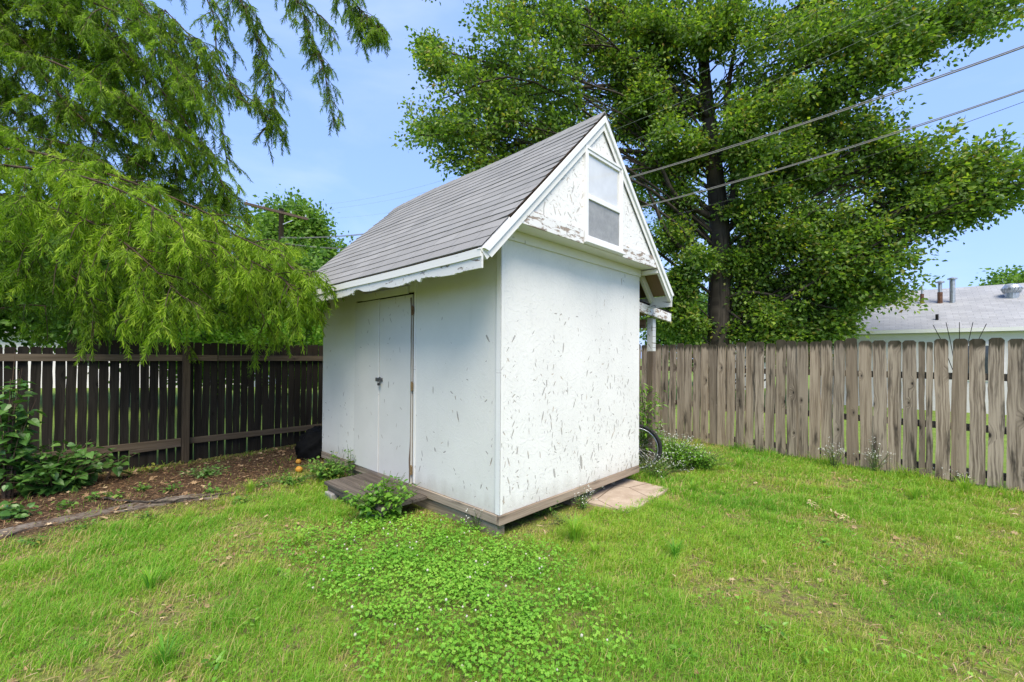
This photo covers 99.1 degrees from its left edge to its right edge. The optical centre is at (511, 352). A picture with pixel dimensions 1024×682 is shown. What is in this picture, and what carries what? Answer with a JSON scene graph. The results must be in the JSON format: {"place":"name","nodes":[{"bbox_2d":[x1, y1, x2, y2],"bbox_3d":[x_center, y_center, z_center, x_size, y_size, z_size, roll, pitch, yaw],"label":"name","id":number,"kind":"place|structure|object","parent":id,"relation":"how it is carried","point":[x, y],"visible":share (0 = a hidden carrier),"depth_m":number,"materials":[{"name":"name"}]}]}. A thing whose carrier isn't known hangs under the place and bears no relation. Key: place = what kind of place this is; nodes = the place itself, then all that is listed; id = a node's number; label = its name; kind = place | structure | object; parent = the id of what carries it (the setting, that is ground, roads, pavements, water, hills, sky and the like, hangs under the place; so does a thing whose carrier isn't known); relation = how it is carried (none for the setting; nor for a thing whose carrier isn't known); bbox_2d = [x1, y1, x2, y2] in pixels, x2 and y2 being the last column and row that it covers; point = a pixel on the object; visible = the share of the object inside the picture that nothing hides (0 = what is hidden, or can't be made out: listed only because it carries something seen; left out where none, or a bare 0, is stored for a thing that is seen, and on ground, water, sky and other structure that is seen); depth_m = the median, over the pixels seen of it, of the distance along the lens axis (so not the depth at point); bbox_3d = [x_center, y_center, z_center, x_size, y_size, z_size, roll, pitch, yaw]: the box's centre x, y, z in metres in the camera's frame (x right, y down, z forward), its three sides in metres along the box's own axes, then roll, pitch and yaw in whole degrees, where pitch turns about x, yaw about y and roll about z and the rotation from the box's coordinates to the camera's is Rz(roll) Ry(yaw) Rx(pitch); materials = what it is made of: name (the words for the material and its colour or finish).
{"place":"outdoors","nodes":[
{"label":"outdoors","id":0,"kind":"place"},
{"bbox_2d":[0,327,275,387],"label":"white house","id":1,"kind":"structure","parent":0,"point":[18,344],"depth_m":20.12,"materials":[{"name":"white"}]},
{"bbox_2d":[0,359,1023,681],"bbox_3d":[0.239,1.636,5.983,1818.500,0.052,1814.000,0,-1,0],"label":"ground","id":2,"kind":"structure","parent":0,"point":[792,595],"depth_m":2.97,"materials":[{"name":"green plant"}]},
{"bbox_2d":[0,500,41,519],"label":"ground ivy","id":3,"kind":"object","parent":2,"relation":"on","point":[16,510],"visible":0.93,"depth_m":4.11,"materials":[{"name":"green plant"}]},
{"bbox_2d":[0,355,46,498],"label":"leafy shrub","id":4,"kind":"object","parent":2,"relation":"on","point":[11,440],"visible":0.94,"depth_m":4.70,"materials":[{"name":"green plant"}]},
{"bbox_2d":[17,535,46,548],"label":"weed","id":5,"kind":"object","parent":2,"relation":"on","point":[34,542],"visible":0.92,"depth_m":3.52,"materials":[{"name":"green plant"}]},
{"bbox_2d":[0,163,66,352],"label":"deciduous tree","id":6,"kind":"object","parent":2,"relation":"on","point":[10,331],"visible":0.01,"depth_m":13.06,"materials":[{"name":"green plant"}]},
{"bbox_2d":[0,438,119,496],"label":"leafy shrub","id":7,"kind":"object","parent":2,"relation":"on","point":[51,474],"visible":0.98,"depth_m":4.92,"materials":[{"name":"green plant"}]},
{"bbox_2d":[51,498,78,510],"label":"weed","id":8,"kind":"object","parent":2,"relation":"on","point":[62,503],"visible":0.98,"depth_m":4.39,"materials":[{"name":"green plant"}]},
{"bbox_2d":[73,519,100,530],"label":"weed","id":9,"kind":"object","parent":2,"relation":"on","point":[79,526],"visible":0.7,"depth_m":3.85,"materials":[{"name":"green plant"}]},
{"bbox_2d":[82,491,104,501],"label":"weed","id":10,"kind":"object","parent":2,"relation":"on","point":[95,496],"visible":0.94,"depth_m":4.63,"materials":[{"name":"green plant"}]},
{"bbox_2d":[66,452,138,483],"bbox_3d":[-5.145,1.406,5.369,0.803,0.398,0.738,0,-1,0],"label":"leafy shrub","id":11,"kind":"object","parent":2,"relation":"on","point":[115,468],"visible":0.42,"depth_m":5.43,"materials":[{"name":"green plant"}]},
{"bbox_2d":[0,492,220,539],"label":"garden edging","id":12,"kind":"structure","parent":2,"relation":"on","point":[21,527],"depth_m":4.21,"materials":[{"name":"weathered wood"}]},
{"bbox_2d":[101,492,233,502],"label":"fallen branch","id":13,"kind":"object","parent":12,"relation":"on","point":[124,500],"visible":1,"depth_m":4.57,"materials":[{"name":"brown wood"}]},
{"bbox_2d":[105,488,123,497],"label":"weed","id":14,"kind":"object","parent":2,"relation":"on","point":[109,495],"visible":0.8,"depth_m":4.69,"materials":[{"name":"green plant"}]},
{"bbox_2d":[0,198,250,407],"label":"deciduous tree","id":15,"kind":"object","parent":2,"relation":"on","point":[61,339],"visible":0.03,"depth_m":11.13,"materials":[{"name":"green plant"}]},
{"bbox_2d":[133,482,151,491],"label":"weed","id":16,"kind":"object","parent":2,"relation":"on","point":[142,487],"visible":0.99,"depth_m":4.97,"materials":[{"name":"green plant"}]},
{"bbox_2d":[134,511,165,521],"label":"weed","id":17,"kind":"object","parent":2,"relation":"on","point":[148,516],"visible":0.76,"depth_m":4.07,"materials":[{"name":"green plant"}]},
{"bbox_2d":[143,462,159,471],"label":"leafy weed","id":18,"kind":"object","parent":2,"relation":"on","point":[149,468],"visible":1,"depth_m":5.89,"materials":[{"name":"green plant"}]},
{"bbox_2d":[137,557,167,591],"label":"grass tuft","id":19,"kind":"object","parent":2,"relation":"on","point":[149,579],"visible":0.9,"depth_m":2.88,"materials":[{"name":"green plant"}]},
{"bbox_2d":[0,340,322,481],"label":"wooden fence","id":20,"kind":"object","parent":2,"relation":"on","point":[298,422],"visible":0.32,"depth_m":6.37,"materials":[{"name":"brown wood"}]},
{"bbox_2d":[137,629,188,669],"bbox_3d":[-1.748,1.509,2.205,0.223,0.147,0.218,0,-1,0],"label":"grass tuft","id":21,"kind":"object","parent":2,"relation":"on","point":[162,651],"visible":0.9,"depth_m":2.20,"materials":[{"name":"green plant"}]},
{"bbox_2d":[159,482,182,492],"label":"weed","id":22,"kind":"object","parent":2,"relation":"on","point":[169,487],"visible":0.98,"depth_m":4.97,"materials":[{"name":"green plant"}]},
{"bbox_2d":[0,0,391,376],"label":"conifer tree","id":23,"kind":"object","parent":2,"relation":"on","point":[78,36],"visible":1,"depth_m":6.18,"materials":[{"name":"green plant"}]},
{"bbox_2d":[139,316,268,407],"bbox_3d":[-7.580,0.343,11.172,3.533,2.803,2.994,0,-1,0],"label":"leafy bush","id":24,"kind":"object","parent":2,"relation":"on","point":[198,337],"visible":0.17,"depth_m":10.96,"materials":[{"name":"green plant"}]},
{"bbox_2d":[177,461,231,478],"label":"leafy weed","id":25,"kind":"object","parent":2,"relation":"on","point":[207,472],"visible":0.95,"depth_m":5.61,"materials":[{"name":"green plant"}]},
{"bbox_2d":[203,482,220,493],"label":"weed","id":26,"kind":"object","parent":2,"relation":"on","point":[209,489],"visible":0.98,"depth_m":4.88,"materials":[{"name":"green plant"}]},
{"bbox_2d":[201,649,226,673],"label":"broadleaf weed","id":27,"kind":"object","parent":2,"relation":"on","point":[222,653],"visible":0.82,"depth_m":2.19,"materials":[{"name":"green plant"}]},
{"bbox_2d":[118,224,335,387],"bbox_3d":[-7.934,-1.089,13.755,6.350,5.725,6.840,0,-1,0],"label":"deciduous tree","id":28,"kind":"object","parent":2,"relation":"on","point":[313,265],"visible":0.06,"depth_m":13.05,"materials":[{"name":"green plant"}]},
{"bbox_2d":[231,494,249,504],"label":"weed","id":29,"kind":"object","parent":2,"relation":"on","point":[243,499],"visible":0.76,"depth_m":4.59,"materials":[{"name":"green plant"}]},
{"bbox_2d":[239,478,259,492],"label":"grass tuft","id":30,"kind":"object","parent":2,"relation":"on","point":[250,487],"visible":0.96,"depth_m":4.99,"materials":[{"name":"green plant"}]},
{"bbox_2d":[242,608,262,628],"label":"broadleaf weed","id":31,"kind":"object","parent":2,"relation":"on","point":[251,622],"visible":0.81,"depth_m":2.55,"materials":[{"name":"green plant"}]},
{"bbox_2d":[254,478,270,487],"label":"weed","id":32,"kind":"object","parent":2,"relation":"on","point":[262,484],"visible":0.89,"depth_m":5.20,"materials":[{"name":"green plant"}]},
{"bbox_2d":[244,200,307,386],"bbox_3d":[-11.832,-2.731,21.888,2.845,9.317,0.436,1,-1,-28],"label":"utility pole","id":33,"kind":"object","parent":2,"relation":"on","point":[281,212],"visible":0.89,"depth_m":21.97,"materials":[{"name":"brown wood"}]},
{"bbox_2d":[259,0,836,205],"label":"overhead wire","id":34,"kind":"object","parent":33,"relation":"attached to","point":[620,111],"visible":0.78,"depth_m":11.13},
{"bbox_2d":[317,0,898,209],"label":"overhead wire","id":35,"kind":"object","parent":33,"relation":"attached to","point":[698,94],"visible":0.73,"depth_m":10.65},
{"bbox_2d":[316,4,935,218],"bbox_3d":[1.085,-7.135,14.343,28.679,2.619,0.005,0,-1,35],"label":"overhead wire","id":36,"kind":"object","parent":33,"relation":"attached to","point":[744,93],"visible":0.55,"depth_m":10.57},
{"bbox_2d":[281,45,1023,237],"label":"overhead cable","id":37,"kind":"object","parent":33,"relation":"attached to","point":[904,89],"visible":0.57,"depth_m":9.62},
{"bbox_2d":[286,89,1023,248],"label":"overhead cable","id":38,"kind":"object","parent":33,"relation":"attached to","point":[1008,95],"visible":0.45,"depth_m":9.51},
{"bbox_2d":[314,102,1022,258],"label":"overhead cable","id":39,"kind":"object","parent":33,"relation":"attached to","point":[843,164],"visible":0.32,"depth_m":9.47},
{"bbox_2d":[239,312,322,391],"bbox_3d":[-5.345,0.194,11.198,2.858,3.130,3.648,1,-1,-32],"label":"leafy bush","id":40,"kind":"object","parent":2,"relation":"on","point":[317,339],"visible":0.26,"depth_m":10.59,"materials":[{"name":"green plant"}]},
{"bbox_2d":[275,567,290,579],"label":"broadleaf weed","id":41,"kind":"object","parent":2,"relation":"on","point":[279,569],"visible":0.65,"depth_m":3.08,"materials":[{"name":"green plant"}]},
{"bbox_2d":[256,470,315,485],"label":"leafy weed","id":42,"kind":"object","parent":2,"relation":"on","point":[288,479],"visible":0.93,"depth_m":5.30,"materials":[{"name":"green plant"}]},
{"bbox_2d":[232,184,353,269],"bbox_3d":[-13.068,-3.916,26.809,9.404,11.589,8.501,0,-1,38],"label":"deciduous tree","id":43,"kind":"object","parent":2,"relation":"on","point":[312,227],"visible":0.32,"depth_m":24.69,"materials":[{"name":"green plant"}]},
{"bbox_2d":[295,466,302,472],"bbox_3d":[-2.863,1.573,5.873,0.090,0.093,0.090,28,-17,7],"label":"fruit","id":44,"kind":"object","parent":2,"relation":"on","point":[298,469],"visible":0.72,"depth_m":5.84,"materials":[{"name":"orange food"}]},
{"bbox_2d":[291,529,311,548],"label":"grass tuft","id":45,"kind":"object","parent":2,"relation":"on","point":[299,542],"visible":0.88,"depth_m":3.57,"materials":[{"name":"green plant"}]},
{"bbox_2d":[295,426,323,459],"bbox_3d":[-2.992,1.387,6.835,0.557,0.474,0.746,0,-1,44],"label":"plastic bag","id":46,"kind":"object","parent":2,"relation":"on","point":[308,445],"visible":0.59,"depth_m":6.58,"materials":[{"name":"black plastic"}]},
{"bbox_2d":[295,451,352,479],"bbox_3d":[-2.320,1.485,5.555,0.708,0.450,0.742,0,-1,17],"label":"leafy shrub","id":47,"kind":"object","parent":2,"relation":"on","point":[323,472],"visible":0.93,"depth_m":5.48,"materials":[{"name":"green plant"}]},
{"bbox_2d":[343,444,355,475],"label":"vine","id":48,"kind":"object","parent":2,"relation":"on","point":[348,469],"visible":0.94,"depth_m":5.47,"materials":[{"name":"green plant"}]},
{"bbox_2d":[355,601,386,622],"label":"broadleaf weed","id":49,"kind":"object","parent":2,"relation":"on","point":[369,616],"visible":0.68,"depth_m":2.62,"materials":[{"name":"green plant"}]},
{"bbox_2d":[324,473,426,522],"bbox_3d":[-1.490,1.542,4.632,1.240,0.196,0.535,0,-1,44],"label":"wooden step","id":50,"kind":"object","parent":2,"relation":"on","point":[349,484],"visible":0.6,"depth_m":4.71,"materials":[{"name":"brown wood"}]},
{"bbox_2d":[340,471,420,522],"bbox_3d":[-1.259,1.434,4.227,0.708,0.519,0.624,0,-1,0],"label":"leafy shrub","id":51,"kind":"object","parent":2,"relation":"on","point":[368,511],"visible":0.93,"depth_m":4.11,"materials":[{"name":"green plant"}]},
{"bbox_2d":[461,508,482,531],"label":"flowering weed","id":52,"kind":"object","parent":2,"relation":"on","point":[474,524],"visible":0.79,"depth_m":3.93,"materials":[{"name":"green plant"}]},
{"bbox_2d":[287,111,673,537],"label":"garden shed","id":53,"kind":"structure","parent":2,"relation":"on","point":[481,344],"depth_m":4.47,"materials":[{"name":"wood"}]},
{"bbox_2d":[354,299,380,471],"bbox_3d":[-1.775,0.394,5.337,0.597,2.033,0.024,0,-1,44],"label":"door leaf","id":54,"kind":"structure","parent":53,"relation":"in","point":[367,314],"depth_m":5.31,"materials":[{"name":"white paint"}]},
{"bbox_2d":[379,294,413,483],"bbox_3d":[-1.309,0.394,4.901,0.667,2.030,0.024,0,-1,44],"label":"door leaf","id":55,"kind":"structure","parent":53,"relation":"in","point":[396,348],"depth_m":4.87,"materials":[{"name":"white paint"}]},
{"bbox_2d":[583,145,625,254],"bbox_3d":[0.965,-1.549,4.530,0.070,0.962,0.746,0,-1,44],"label":"window","id":56,"kind":"structure","parent":53,"relation":"in","point":[603,179],"depth_m":4.51,"materials":[{"name":"white glass"}]},
{"bbox_2d":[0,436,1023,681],"bbox_3d":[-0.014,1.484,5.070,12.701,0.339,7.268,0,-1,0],"label":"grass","id":57,"kind":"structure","parent":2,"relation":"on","point":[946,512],"depth_m":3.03,"materials":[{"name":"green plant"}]},
{"bbox_2d":[0,445,1023,681],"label":"leaf litter","id":58,"kind":"object","parent":2,"relation":"on","point":[203,486],"visible":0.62,"depth_m":4.49,"materials":[{"name":"plant"}]},
{"bbox_2d":[13,481,1023,681],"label":"clover","id":59,"kind":"object","parent":2,"relation":"on","point":[523,618],"depth_m":2.77,"materials":[{"name":"green plant"}]},
{"bbox_2d":[533,500,561,516],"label":"leafy weed","id":60,"kind":"object","parent":2,"relation":"on","point":[541,512],"visible":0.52,"depth_m":4.31,"materials":[{"name":"green plant"}]},
{"bbox_2d":[549,511,580,526],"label":"leafy weed","id":61,"kind":"object","parent":2,"relation":"on","point":[559,521],"visible":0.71,"depth_m":4.12,"materials":[{"name":"green plant"}]},
{"bbox_2d":[555,509,597,544],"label":"grass tuft","id":62,"kind":"object","parent":2,"relation":"on","point":[575,529],"visible":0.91,"depth_m":3.70,"materials":[{"name":"green plant"}]},
{"bbox_2d":[571,486,602,511],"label":"flowering weed","id":63,"kind":"object","parent":2,"relation":"on","point":[582,504],"visible":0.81,"depth_m":4.50,"materials":[{"name":"green plant"}]},
{"bbox_2d":[585,539,605,555],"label":"grass tuft","id":64,"kind":"object","parent":2,"relation":"on","point":[594,548],"visible":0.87,"depth_m":3.46,"materials":[{"name":"green plant"}]},
{"bbox_2d":[577,478,667,512],"bbox_3d":[1.216,1.637,5.063,0.863,0.052,1.126,0,-1,42],"label":"concrete pad","id":65,"kind":"object","parent":2,"relation":"on","point":[623,491],"visible":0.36,"depth_m":4.95,"materials":[{"name":"beige concrete"}]},
{"bbox_2d":[639,424,661,470],"bbox_3d":[1.722,1.321,6.026,0.668,0.668,0.106,0,-1,17],"label":"bicycle wheel","id":66,"kind":"object","parent":2,"relation":"on","point":[656,439],"visible":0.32,"depth_m":5.95,"materials":[{"name":"black rubber"}]},
{"bbox_2d":[639,381,663,456],"bbox_3d":[1.935,1.039,6.378,0.553,1.255,0.526,0,-1,-11],"label":"sapling","id":67,"kind":"object","parent":2,"relation":"on","point":[642,418],"visible":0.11,"depth_m":6.40,"materials":[{"name":"green plant"}]},
{"bbox_2d":[639,373,667,465],"bbox_3d":[1.903,0.948,6.192,0.588,1.428,0.526,1,-1,-42],"label":"sapling","id":68,"kind":"object","parent":2,"relation":"on","point":[645,435],"visible":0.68,"depth_m":6.11,"materials":[{"name":"green plant"}]},
{"bbox_2d":[639,423,677,462],"bbox_3d":[2.036,1.364,6.503,0.791,0.749,0.784,0,-1,0],"label":"flowering weed","id":69,"kind":"object","parent":2,"relation":"on","point":[640,448],"visible":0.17,"depth_m":6.41,"materials":[{"name":"green plant"}]},
{"bbox_2d":[639,451,693,478],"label":"flowering weed","id":70,"kind":"object","parent":2,"relation":"on","point":[661,467],"visible":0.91,"depth_m":5.69,"materials":[{"name":"green plant"}]},
{"bbox_2d":[639,285,707,378],"bbox_3d":[10.086,-1.099,25.645,6.962,6.236,7.388,0,-1,0],"label":"deciduous tree","id":71,"kind":"object","parent":2,"relation":"on","point":[703,306],"visible":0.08,"depth_m":24.75,"materials":[{"name":"green plant"}]},
{"bbox_2d":[662,534,687,558],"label":"grass tuft","id":72,"kind":"object","parent":2,"relation":"on","point":[675,550],"visible":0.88,"depth_m":3.45,"materials":[{"name":"green plant"}]},
{"bbox_2d":[655,433,709,469],"bbox_3d":[2.307,1.439,6.284,0.892,0.615,0.923,1,-1,-14],"label":"flowering weed","id":73,"kind":"object","parent":2,"relation":"on","point":[677,449],"visible":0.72,"depth_m":6.13,"materials":[{"name":"green plant"}]},
{"bbox_2d":[667,642,698,661],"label":"broadleaf weed","id":74,"kind":"object","parent":2,"relation":"on","point":[674,645],"visible":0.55,"depth_m":2.28,"materials":[{"name":"green plant"}]},
{"bbox_2d":[685,479,701,491],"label":"grass tuft","id":75,"kind":"object","parent":2,"relation":"on","point":[692,485],"visible":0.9,"depth_m":5.10,"materials":[{"name":"green plant"}]},
{"bbox_2d":[675,445,729,470],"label":"flowering weed","id":76,"kind":"object","parent":2,"relation":"on","point":[704,462],"visible":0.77,"depth_m":6.13,"materials":[{"name":"green plant"}]},
{"bbox_2d":[389,0,1023,411],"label":"oak tree","id":77,"kind":"object","parent":2,"relation":"on","point":[835,282],"visible":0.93,"depth_m":12.13,"materials":[{"name":"green plant"}]},
{"bbox_2d":[734,456,745,467],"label":"grass tuft","id":78,"kind":"object","parent":2,"relation":"on","point":[738,462],"visible":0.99,"depth_m":6.29,"materials":[{"name":"green plant"}]},
{"bbox_2d":[732,342,765,389],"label":"white outbuilding","id":79,"kind":"structure","parent":2,"relation":"on","point":[745,373],"depth_m":21.86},
{"bbox_2d":[739,618,772,645],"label":"broadleaf weed","id":80,"kind":"object","parent":2,"relation":"on","point":[759,630],"visible":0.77,"depth_m":2.44,"materials":[{"name":"green plant"}]},
{"bbox_2d":[766,621,794,645],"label":"broadleaf weed","id":81,"kind":"object","parent":2,"relation":"on","point":[784,624],"visible":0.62,"depth_m":2.41,"materials":[{"name":"green plant"}]},
{"bbox_2d":[736,297,833,368],"bbox_3d":[10.308,-0.241,16.391,4.432,4.318,4.612,0,-1,0],"label":"deciduous tree","id":82,"kind":"object","parent":2,"relation":"on","point":[786,354],"depth_m":15.93,"materials":[{"name":"green plant"}]},
{"bbox_2d":[782,647,818,664],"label":"broadleaf weed","id":83,"kind":"object","parent":2,"relation":"on","point":[806,661],"visible":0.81,"depth_m":2.22,"materials":[{"name":"green plant"}]},
{"bbox_2d":[815,537,833,546],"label":"broadleaf weed","id":84,"kind":"object","parent":2,"relation":"on","point":[824,543],"visible":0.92,"depth_m":3.69,"materials":[{"name":"green plant"}]},
{"bbox_2d":[639,338,1023,492],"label":"wooden fence","id":85,"kind":"object","parent":2,"relation":"on","point":[827,372],"visible":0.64,"depth_m":6.30,"materials":[{"name":"wood"}]},
{"bbox_2d":[818,437,854,467],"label":"flowering weed","id":86,"kind":"object","parent":2,"relation":"on","point":[834,458],"visible":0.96,"depth_m":6.31,"materials":[{"name":"green plant"}]},
{"bbox_2d":[830,509,848,519],"bbox_3d":[3.205,1.586,4.252,0.126,0.034,0.246,0,-1,20],"label":"wood scrap","id":87,"kind":"object","parent":2,"relation":"on","point":[839,514],"visible":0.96,"depth_m":4.25,"materials":[{"name":"beige wood"}]},
{"bbox_2d":[858,437,892,473],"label":"flowering weed","id":88,"kind":"object","parent":2,"relation":"on","point":[875,464],"visible":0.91,"depth_m":6.04,"materials":[{"name":"green plant"}]},
{"bbox_2d":[881,570,895,580],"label":"broadleaf weed","id":89,"kind":"object","parent":2,"relation":"on","point":[882,577],"visible":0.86,"depth_m":3.10,"materials":[{"name":"green plant"}]},
{"bbox_2d":[899,482,931,500],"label":"grass tuft","id":90,"kind":"object","parent":2,"relation":"on","point":[916,492],"visible":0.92,"depth_m":4.88,"materials":[{"name":"green plant"}]},
{"bbox_2d":[820,277,1023,414],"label":"white house","id":91,"kind":"structure","parent":2,"relation":"on","point":[998,310],"depth_m":13.92,"materials":[{"name":"white"}]},
{"bbox_2d":[967,344,988,380],"bbox_3d":[13.782,0.298,12.816,0.900,1.100,0.037,0,-1,41],"label":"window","id":92,"kind":"structure","parent":91,"relation":"in","point":[987,345],"depth_m":12.74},
{"bbox_2d":[933,466,969,482],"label":"flowering weed","id":93,"kind":"object","parent":2,"relation":"on","point":[957,476],"visible":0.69,"depth_m":5.52,"materials":[{"name":"green plant"}]},
{"bbox_2d":[933,322,986,368],"bbox_3d":[8.822,0.588,8.595,1.065,2.365,0.036,0,-1,0],"label":"fan trellis","id":94,"kind":"object","parent":2,"relation":"on","point":[959,337],"visible":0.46,"depth_m":8.60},
{"bbox_2d":[949,473,974,492],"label":"grass tuft","id":95,"kind":"object","parent":2,"relation":"on","point":[964,485],"visible":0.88,"depth_m":5.16,"materials":[{"name":"green plant"}]},
{"bbox_2d":[968,264,1023,285],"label":"deciduous tree","id":96,"kind":"object","parent":2,"relation":"on","point":[1014,276],"visible":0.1,"depth_m":24.30,"materials":[{"name":"green plant"}]},
{"bbox_2d":[0,0,1023,358],"label":"sky","id":97,"kind":"structure","parent":0,"point":[362,163],"materials":[{"name":"blue"}]}
]}

